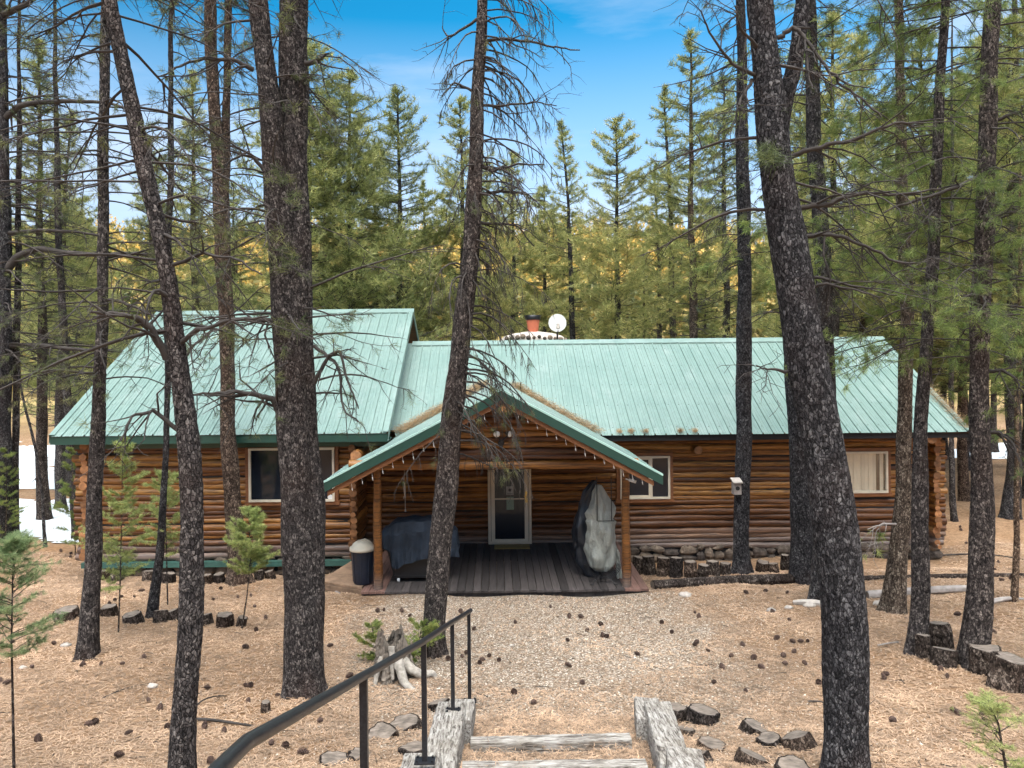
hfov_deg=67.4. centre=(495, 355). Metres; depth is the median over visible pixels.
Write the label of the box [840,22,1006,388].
pine tree
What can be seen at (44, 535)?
dead tree
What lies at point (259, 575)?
log slice
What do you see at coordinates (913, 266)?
pine tree
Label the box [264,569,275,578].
log slice
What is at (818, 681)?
pine cone
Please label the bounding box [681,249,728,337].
pine tree
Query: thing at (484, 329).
pine tree
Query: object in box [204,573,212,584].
log slice
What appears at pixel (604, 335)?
pine tree
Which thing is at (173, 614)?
log slice
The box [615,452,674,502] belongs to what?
window
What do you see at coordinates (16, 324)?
pine tree
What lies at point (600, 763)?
stair riser
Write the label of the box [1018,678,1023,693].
log slice
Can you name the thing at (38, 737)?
pine cone
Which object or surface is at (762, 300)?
distant forest
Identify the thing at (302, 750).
pine cone
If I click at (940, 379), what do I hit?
pine tree
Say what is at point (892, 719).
pine cone
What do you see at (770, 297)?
pine tree
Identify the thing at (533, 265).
pine tree
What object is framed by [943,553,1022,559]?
fallen branch
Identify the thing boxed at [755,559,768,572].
log slice
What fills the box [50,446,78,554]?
sapling
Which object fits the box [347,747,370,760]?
log slice
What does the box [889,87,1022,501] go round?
pine tree
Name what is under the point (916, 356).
pine tree
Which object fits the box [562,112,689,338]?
pine tree
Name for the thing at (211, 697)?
stick
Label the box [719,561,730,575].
log slice
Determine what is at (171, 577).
log slice
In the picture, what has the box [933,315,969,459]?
pine tree
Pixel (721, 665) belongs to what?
pine cone
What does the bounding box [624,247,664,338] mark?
pine tree
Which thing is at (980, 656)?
log slice
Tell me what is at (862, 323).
pine tree
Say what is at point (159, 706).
pine cone
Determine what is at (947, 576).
fallen log
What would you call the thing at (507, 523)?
storm door
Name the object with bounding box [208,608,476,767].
handrail
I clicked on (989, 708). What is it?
sapling
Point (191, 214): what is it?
pine tree
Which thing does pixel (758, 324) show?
pine tree
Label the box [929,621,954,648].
log slice
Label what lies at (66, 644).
stone
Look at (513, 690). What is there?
pine cone
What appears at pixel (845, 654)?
pine tree
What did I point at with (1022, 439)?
pine tree
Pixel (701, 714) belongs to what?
log slice
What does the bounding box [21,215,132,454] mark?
pine tree
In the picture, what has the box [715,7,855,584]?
pine tree
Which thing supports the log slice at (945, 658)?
on the ground
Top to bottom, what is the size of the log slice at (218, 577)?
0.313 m
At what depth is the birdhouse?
15.25 m
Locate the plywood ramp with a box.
[325,561,373,593]
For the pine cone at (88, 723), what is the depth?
8.20 m
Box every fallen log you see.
[650,573,795,588]
[793,599,819,606]
[864,573,1023,579]
[866,585,966,597]
[994,596,1023,602]
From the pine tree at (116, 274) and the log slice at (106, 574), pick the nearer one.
the log slice at (106, 574)
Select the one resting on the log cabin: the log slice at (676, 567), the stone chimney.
the stone chimney
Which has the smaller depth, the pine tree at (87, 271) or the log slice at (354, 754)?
the log slice at (354, 754)
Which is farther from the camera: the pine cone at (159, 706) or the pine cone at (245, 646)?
the pine cone at (245, 646)
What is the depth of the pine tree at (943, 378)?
31.95 m
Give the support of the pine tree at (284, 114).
on the ground
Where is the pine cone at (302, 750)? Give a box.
[297,747,308,755]
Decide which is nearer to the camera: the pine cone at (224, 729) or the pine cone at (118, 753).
the pine cone at (118, 753)
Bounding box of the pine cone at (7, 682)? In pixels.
[2,679,10,684]
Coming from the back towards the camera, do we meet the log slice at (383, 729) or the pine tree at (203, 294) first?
the pine tree at (203, 294)
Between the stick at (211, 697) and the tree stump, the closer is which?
the stick at (211, 697)
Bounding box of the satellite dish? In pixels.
[548,314,565,339]
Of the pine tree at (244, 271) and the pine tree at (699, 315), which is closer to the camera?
the pine tree at (699, 315)
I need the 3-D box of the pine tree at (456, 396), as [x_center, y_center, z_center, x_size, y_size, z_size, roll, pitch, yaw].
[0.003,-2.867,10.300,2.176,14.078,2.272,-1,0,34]
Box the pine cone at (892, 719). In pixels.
[889,716,896,722]
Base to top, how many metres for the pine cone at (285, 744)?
0.075 m
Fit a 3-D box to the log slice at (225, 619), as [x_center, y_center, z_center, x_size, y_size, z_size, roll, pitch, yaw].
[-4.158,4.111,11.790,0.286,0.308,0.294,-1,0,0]
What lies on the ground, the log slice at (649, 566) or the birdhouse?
the log slice at (649, 566)
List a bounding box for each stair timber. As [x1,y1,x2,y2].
[400,752,441,767]
[428,701,466,767]
[449,699,475,744]
[634,697,658,742]
[644,701,685,767]
[666,746,705,767]
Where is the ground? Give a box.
[0,237,1023,767]
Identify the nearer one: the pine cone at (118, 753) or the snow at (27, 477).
the pine cone at (118, 753)
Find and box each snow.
[19,445,78,542]
[954,443,1006,458]
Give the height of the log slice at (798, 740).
0.288 m
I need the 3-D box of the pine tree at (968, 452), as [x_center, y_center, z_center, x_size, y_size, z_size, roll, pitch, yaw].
[17.634,-3.284,29.700,8.450,15.688,6.866,-1,0,-41]
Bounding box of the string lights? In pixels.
[351,409,642,490]
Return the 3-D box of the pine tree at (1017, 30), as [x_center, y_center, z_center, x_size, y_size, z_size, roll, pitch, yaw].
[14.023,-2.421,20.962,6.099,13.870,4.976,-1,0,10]
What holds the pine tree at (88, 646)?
on the ground
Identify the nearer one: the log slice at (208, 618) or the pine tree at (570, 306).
the log slice at (208, 618)
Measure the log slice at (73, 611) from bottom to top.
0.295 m
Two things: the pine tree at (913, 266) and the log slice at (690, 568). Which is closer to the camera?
the log slice at (690, 568)
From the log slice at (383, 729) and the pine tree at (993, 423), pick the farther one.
the pine tree at (993, 423)
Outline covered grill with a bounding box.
[382,515,459,581]
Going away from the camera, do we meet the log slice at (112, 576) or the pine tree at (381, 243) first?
the log slice at (112, 576)
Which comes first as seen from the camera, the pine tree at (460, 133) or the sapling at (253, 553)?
the sapling at (253, 553)
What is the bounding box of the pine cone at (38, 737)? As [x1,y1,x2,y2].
[34,733,42,743]
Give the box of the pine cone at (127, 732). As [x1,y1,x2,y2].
[124,729,132,735]
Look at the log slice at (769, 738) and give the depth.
7.40 m
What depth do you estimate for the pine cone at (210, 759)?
6.89 m
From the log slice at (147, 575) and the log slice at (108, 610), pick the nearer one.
the log slice at (108, 610)
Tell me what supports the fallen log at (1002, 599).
on the ground
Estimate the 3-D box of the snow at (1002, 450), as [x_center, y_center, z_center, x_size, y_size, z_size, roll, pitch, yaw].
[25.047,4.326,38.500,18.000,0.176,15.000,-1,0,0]
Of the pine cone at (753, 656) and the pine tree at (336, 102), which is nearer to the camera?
the pine cone at (753, 656)
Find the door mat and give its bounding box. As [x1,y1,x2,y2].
[494,544,529,548]
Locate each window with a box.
[244,447,339,505]
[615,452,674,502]
[845,447,891,496]
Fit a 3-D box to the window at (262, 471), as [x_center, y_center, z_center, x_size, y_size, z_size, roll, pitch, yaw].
[-4.219,2.469,15.905,1.960,1.260,0.150,-1,0,0]
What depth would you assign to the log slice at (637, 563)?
15.44 m
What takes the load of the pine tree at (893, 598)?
on the ground
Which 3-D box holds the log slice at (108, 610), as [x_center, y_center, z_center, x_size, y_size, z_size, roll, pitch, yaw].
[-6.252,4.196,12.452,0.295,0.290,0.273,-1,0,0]
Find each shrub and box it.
[352,618,384,660]
[404,617,444,662]
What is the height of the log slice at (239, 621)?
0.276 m
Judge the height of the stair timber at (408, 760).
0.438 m
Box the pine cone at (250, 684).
[248,681,253,687]
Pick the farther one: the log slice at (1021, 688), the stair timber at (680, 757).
the log slice at (1021, 688)
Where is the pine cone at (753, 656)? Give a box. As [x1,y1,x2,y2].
[750,654,756,659]
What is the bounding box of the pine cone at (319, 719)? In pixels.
[317,717,322,722]
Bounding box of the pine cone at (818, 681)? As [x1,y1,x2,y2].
[815,679,821,684]
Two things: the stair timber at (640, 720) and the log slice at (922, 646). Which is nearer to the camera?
the stair timber at (640, 720)
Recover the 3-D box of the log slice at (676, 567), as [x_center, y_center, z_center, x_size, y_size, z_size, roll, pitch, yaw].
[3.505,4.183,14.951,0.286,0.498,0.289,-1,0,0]
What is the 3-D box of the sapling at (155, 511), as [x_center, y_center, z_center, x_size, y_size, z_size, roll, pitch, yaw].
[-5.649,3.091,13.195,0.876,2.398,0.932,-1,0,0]
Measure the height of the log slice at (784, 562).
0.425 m
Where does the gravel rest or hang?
on the ground
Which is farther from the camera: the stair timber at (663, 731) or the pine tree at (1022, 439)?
the pine tree at (1022, 439)
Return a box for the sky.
[6,0,1022,244]
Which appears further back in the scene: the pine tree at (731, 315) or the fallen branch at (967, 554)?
the pine tree at (731, 315)
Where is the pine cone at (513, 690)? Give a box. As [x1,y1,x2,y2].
[511,688,516,694]
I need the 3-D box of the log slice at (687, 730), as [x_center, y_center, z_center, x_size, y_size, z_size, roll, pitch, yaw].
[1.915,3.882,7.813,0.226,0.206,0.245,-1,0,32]
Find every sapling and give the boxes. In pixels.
[0,447,29,538]
[0,528,67,767]
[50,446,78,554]
[71,437,164,631]
[139,468,179,604]
[221,505,279,628]
[950,687,1023,767]
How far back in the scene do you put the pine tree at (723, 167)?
31.85 m
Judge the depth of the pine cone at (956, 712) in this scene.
8.24 m
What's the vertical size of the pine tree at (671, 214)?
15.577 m
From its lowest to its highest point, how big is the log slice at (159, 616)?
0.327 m
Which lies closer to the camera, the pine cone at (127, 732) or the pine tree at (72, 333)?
the pine cone at (127, 732)
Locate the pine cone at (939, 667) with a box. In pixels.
[937,665,943,670]
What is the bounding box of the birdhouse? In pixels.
[730,477,742,494]
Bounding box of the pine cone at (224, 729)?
[221,726,226,732]
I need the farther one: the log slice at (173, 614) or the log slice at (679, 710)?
the log slice at (173, 614)
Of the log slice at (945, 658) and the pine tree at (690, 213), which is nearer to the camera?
the log slice at (945, 658)
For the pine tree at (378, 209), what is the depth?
28.70 m
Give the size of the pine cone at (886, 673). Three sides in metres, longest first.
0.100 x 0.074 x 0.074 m
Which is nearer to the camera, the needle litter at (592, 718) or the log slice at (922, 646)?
the needle litter at (592, 718)
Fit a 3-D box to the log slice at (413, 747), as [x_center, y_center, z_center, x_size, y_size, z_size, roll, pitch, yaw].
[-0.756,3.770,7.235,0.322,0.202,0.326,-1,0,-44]
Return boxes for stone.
[60,642,71,646]
[147,683,157,688]
[678,591,691,596]
[802,602,815,607]
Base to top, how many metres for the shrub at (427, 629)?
0.677 m
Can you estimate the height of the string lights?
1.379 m
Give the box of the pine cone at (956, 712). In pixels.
[954,709,961,715]
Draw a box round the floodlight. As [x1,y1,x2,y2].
[493,431,511,448]
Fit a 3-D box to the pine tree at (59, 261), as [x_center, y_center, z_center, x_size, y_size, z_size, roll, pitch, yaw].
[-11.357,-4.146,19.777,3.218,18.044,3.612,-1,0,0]
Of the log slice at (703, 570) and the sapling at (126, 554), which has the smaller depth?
the sapling at (126, 554)
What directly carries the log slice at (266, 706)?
on the ground
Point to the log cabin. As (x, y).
(655, 420)
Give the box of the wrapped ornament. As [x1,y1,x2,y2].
[571,477,621,584]
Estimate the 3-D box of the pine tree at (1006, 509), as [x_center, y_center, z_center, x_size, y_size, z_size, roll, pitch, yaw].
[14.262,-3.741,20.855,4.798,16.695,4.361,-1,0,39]
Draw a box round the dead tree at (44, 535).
[11,365,47,547]
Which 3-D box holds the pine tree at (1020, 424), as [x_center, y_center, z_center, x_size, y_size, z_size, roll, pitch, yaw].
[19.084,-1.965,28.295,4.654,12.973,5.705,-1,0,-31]
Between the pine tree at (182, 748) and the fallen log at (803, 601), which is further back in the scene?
the fallen log at (803, 601)
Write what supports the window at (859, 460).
in the log cabin
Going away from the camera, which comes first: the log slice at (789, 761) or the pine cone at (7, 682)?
the log slice at (789, 761)
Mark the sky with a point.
(626, 47)
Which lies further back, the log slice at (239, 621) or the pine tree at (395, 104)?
the pine tree at (395, 104)
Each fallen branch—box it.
[197,718,253,725]
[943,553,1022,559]
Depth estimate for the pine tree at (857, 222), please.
32.61 m
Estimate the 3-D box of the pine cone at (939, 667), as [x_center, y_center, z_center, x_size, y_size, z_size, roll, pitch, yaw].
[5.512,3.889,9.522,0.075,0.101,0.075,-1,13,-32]
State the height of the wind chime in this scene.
0.851 m
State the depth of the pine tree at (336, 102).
23.65 m
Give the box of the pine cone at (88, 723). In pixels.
[84,720,92,726]
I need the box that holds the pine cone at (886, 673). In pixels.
[881,670,889,675]
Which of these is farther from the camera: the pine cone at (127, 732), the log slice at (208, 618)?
the log slice at (208, 618)
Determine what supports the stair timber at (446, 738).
on the ground
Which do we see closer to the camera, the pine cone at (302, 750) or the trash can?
the pine cone at (302, 750)
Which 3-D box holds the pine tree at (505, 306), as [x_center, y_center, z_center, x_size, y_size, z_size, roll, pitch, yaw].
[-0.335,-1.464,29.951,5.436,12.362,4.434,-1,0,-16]
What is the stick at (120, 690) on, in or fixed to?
on the ground
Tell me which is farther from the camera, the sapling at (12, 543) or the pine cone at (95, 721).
the pine cone at (95, 721)
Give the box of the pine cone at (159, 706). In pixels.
[156,703,163,710]
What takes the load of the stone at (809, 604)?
on the ground
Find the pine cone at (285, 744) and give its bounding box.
[281,741,288,748]
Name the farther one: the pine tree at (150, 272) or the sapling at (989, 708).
the pine tree at (150, 272)
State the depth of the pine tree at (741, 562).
15.43 m
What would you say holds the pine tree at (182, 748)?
on the ground
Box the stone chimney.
[502,315,566,339]
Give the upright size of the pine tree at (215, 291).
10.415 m
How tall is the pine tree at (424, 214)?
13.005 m
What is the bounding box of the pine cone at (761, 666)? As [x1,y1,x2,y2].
[758,663,764,668]
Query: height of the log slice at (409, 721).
0.231 m
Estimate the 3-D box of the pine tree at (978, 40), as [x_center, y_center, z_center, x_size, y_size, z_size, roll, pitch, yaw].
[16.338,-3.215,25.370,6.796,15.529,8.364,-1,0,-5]
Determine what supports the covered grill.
on the log cabin
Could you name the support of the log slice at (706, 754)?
on the ground
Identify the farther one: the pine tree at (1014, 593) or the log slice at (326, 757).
the pine tree at (1014, 593)
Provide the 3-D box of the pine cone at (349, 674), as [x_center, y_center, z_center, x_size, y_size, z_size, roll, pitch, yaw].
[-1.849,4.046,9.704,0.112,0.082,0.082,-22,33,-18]
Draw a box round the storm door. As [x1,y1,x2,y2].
[488,469,531,543]
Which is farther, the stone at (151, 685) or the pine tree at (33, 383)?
the pine tree at (33, 383)
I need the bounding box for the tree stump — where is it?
[372,624,437,689]
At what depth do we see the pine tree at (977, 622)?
9.53 m
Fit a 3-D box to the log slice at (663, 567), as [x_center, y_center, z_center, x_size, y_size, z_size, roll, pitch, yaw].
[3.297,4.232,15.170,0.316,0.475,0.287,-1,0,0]
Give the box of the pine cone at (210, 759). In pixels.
[207,756,214,764]
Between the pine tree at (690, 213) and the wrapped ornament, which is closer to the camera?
the wrapped ornament
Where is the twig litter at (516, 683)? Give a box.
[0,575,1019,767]
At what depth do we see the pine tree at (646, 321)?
52.89 m
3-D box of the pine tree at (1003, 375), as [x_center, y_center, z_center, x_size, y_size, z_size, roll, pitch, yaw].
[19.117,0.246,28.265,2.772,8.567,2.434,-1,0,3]
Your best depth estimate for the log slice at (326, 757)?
7.10 m
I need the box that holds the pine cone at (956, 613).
[953,611,960,615]
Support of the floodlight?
attached to the log cabin
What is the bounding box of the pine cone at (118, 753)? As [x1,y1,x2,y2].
[114,750,124,758]
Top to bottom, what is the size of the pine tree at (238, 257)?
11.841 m
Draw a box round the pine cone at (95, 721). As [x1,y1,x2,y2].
[91,718,98,725]
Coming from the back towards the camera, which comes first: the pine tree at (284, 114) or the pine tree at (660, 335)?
the pine tree at (660, 335)
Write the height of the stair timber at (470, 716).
0.262 m
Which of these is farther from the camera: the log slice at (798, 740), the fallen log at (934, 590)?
the fallen log at (934, 590)
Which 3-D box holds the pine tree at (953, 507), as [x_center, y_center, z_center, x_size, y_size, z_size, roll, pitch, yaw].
[12.318,-2.391,20.946,3.175,14.124,3.614,-1,0,26]
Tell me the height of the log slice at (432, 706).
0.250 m
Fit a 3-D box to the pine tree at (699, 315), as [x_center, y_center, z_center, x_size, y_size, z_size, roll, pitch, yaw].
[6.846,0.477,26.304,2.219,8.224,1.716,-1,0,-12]
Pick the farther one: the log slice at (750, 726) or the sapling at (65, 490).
the sapling at (65, 490)
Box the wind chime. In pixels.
[403,470,405,511]
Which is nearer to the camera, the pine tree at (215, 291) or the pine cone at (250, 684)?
the pine cone at (250, 684)
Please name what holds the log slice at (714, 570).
on the ground
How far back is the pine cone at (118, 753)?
7.29 m
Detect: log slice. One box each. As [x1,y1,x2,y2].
[52,605,79,622]
[100,603,117,616]
[101,569,109,578]
[110,573,124,581]
[122,610,144,624]
[141,570,152,581]
[152,609,168,623]
[161,572,175,583]
[168,608,178,620]
[203,613,213,625]
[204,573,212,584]
[213,572,225,583]
[216,611,234,627]
[236,615,247,626]
[254,570,263,580]
[260,699,270,712]
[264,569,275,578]
[318,751,348,765]
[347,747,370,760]
[369,721,398,739]
[389,713,421,730]
[398,741,421,754]
[428,698,449,711]
[632,556,642,574]
[642,555,655,575]
[656,556,669,576]
[669,556,683,577]
[670,702,686,723]
[679,725,694,736]
[683,560,697,577]
[685,703,720,726]
[696,735,725,751]
[697,563,708,576]
[701,750,713,763]
[706,560,719,575]
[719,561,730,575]
[733,746,769,766]
[737,718,767,734]
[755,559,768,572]
[756,731,781,747]
[768,562,778,572]
[774,755,809,767]
[780,554,789,569]
[780,730,817,751]
[915,633,930,659]
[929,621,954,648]
[930,646,958,668]
[968,644,1001,675]
[985,651,1023,693]
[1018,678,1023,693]
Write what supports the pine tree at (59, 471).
on the ground
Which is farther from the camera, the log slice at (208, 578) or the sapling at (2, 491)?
the sapling at (2, 491)
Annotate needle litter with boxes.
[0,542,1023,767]
[427,709,717,767]
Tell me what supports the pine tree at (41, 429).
on the ground
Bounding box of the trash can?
[349,539,373,584]
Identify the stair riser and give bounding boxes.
[462,758,647,767]
[470,733,631,754]
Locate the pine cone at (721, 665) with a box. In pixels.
[719,663,724,669]
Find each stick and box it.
[102,683,148,698]
[198,695,226,703]
[807,700,822,702]
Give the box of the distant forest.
[11,211,1022,392]
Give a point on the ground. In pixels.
(958, 537)
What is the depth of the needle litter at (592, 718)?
7.73 m
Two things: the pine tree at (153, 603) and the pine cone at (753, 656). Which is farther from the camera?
the pine tree at (153, 603)
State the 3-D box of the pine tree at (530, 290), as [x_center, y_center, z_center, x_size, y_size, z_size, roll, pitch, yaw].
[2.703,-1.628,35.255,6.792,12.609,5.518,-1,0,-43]
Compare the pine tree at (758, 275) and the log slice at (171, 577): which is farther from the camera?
the pine tree at (758, 275)
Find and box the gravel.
[99,591,1020,767]
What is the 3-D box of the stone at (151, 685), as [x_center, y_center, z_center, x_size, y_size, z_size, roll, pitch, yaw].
[-4.120,3.966,9.194,0.131,0.084,0.097,-1,0,12]
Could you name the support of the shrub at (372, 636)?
on the ground
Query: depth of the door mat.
16.50 m
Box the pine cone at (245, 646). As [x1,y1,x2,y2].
[242,643,249,649]
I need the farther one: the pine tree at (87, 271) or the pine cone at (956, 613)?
the pine tree at (87, 271)
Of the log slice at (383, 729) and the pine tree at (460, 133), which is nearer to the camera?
the log slice at (383, 729)
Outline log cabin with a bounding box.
[49,308,968,596]
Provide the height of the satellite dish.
0.895 m
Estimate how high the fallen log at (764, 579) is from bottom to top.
0.305 m
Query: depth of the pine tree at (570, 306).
29.94 m
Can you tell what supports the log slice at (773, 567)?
on the ground
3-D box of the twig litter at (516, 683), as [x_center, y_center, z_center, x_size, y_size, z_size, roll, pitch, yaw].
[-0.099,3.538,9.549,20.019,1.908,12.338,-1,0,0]
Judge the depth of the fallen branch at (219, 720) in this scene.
8.23 m
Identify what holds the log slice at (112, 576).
on the ground
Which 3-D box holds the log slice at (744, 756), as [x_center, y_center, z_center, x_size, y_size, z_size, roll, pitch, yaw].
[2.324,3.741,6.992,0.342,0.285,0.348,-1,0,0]
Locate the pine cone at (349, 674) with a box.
[345,672,353,677]
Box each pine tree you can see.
[0,0,97,532]
[0,0,133,538]
[0,0,155,540]
[0,0,255,661]
[0,0,337,767]
[10,35,123,519]
[11,107,121,507]
[11,190,125,483]
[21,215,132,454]
[23,235,110,406]
[81,217,119,389]
[88,133,205,349]
[108,0,239,618]
[109,0,465,699]
[117,67,256,310]
[151,0,314,586]
[177,208,216,310]
[179,264,217,310]
[203,33,450,337]
[203,182,264,310]
[231,239,258,309]
[265,65,480,340]
[312,130,359,307]
[323,136,424,309]
[326,82,463,340]
[393,0,584,658]
[403,177,452,340]
[407,93,519,340]
[420,159,559,340]
[472,293,490,340]
[473,151,559,336]
[493,183,609,339]
[523,118,610,339]
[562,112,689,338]
[596,294,628,338]
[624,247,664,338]
[630,82,711,338]
[631,0,1023,767]
[631,162,685,338]
[632,289,656,338]
[637,27,737,337]
[667,73,777,337]
[670,252,716,338]
[675,0,768,574]
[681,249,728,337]
[689,8,973,343]
[691,0,959,599]
[701,249,737,337]
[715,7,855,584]
[718,96,875,337]
[765,139,843,336]
[783,0,1023,655]
[783,0,1023,670]
[784,0,1023,614]
[826,37,920,345]
[838,123,912,341]
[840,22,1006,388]
[841,251,946,398]
[842,34,1023,453]
[851,153,941,371]
[877,73,1021,470]
[879,10,1023,519]
[888,12,1017,521]
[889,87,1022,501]
[895,281,998,407]
[914,315,956,390]
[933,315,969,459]
[942,0,1023,519]
[944,129,1022,475]
[958,135,1023,601]
[962,0,1023,498]
[990,292,1022,413]
[990,353,1001,452]
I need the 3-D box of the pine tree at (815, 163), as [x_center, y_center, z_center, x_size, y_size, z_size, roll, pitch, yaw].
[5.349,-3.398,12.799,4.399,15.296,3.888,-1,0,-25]
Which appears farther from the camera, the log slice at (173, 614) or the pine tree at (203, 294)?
the pine tree at (203, 294)
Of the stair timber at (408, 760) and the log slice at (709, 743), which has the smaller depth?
the stair timber at (408, 760)
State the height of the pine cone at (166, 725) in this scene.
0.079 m
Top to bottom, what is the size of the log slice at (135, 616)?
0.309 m
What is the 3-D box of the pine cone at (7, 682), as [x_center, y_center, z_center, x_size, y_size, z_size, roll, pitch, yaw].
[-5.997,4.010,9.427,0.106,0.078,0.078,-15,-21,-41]
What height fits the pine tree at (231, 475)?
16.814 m
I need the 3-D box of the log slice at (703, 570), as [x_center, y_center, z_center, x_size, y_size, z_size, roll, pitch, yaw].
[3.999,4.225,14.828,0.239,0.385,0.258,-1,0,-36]
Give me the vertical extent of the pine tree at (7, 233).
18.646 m
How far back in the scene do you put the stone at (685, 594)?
13.07 m
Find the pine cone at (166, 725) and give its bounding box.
[164,723,169,730]
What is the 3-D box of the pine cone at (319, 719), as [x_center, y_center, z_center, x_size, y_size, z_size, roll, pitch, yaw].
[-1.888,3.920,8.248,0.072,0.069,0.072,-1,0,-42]
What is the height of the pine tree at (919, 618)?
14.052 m
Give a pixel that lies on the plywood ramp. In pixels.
(340, 579)
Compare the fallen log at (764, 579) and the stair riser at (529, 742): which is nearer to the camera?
the stair riser at (529, 742)

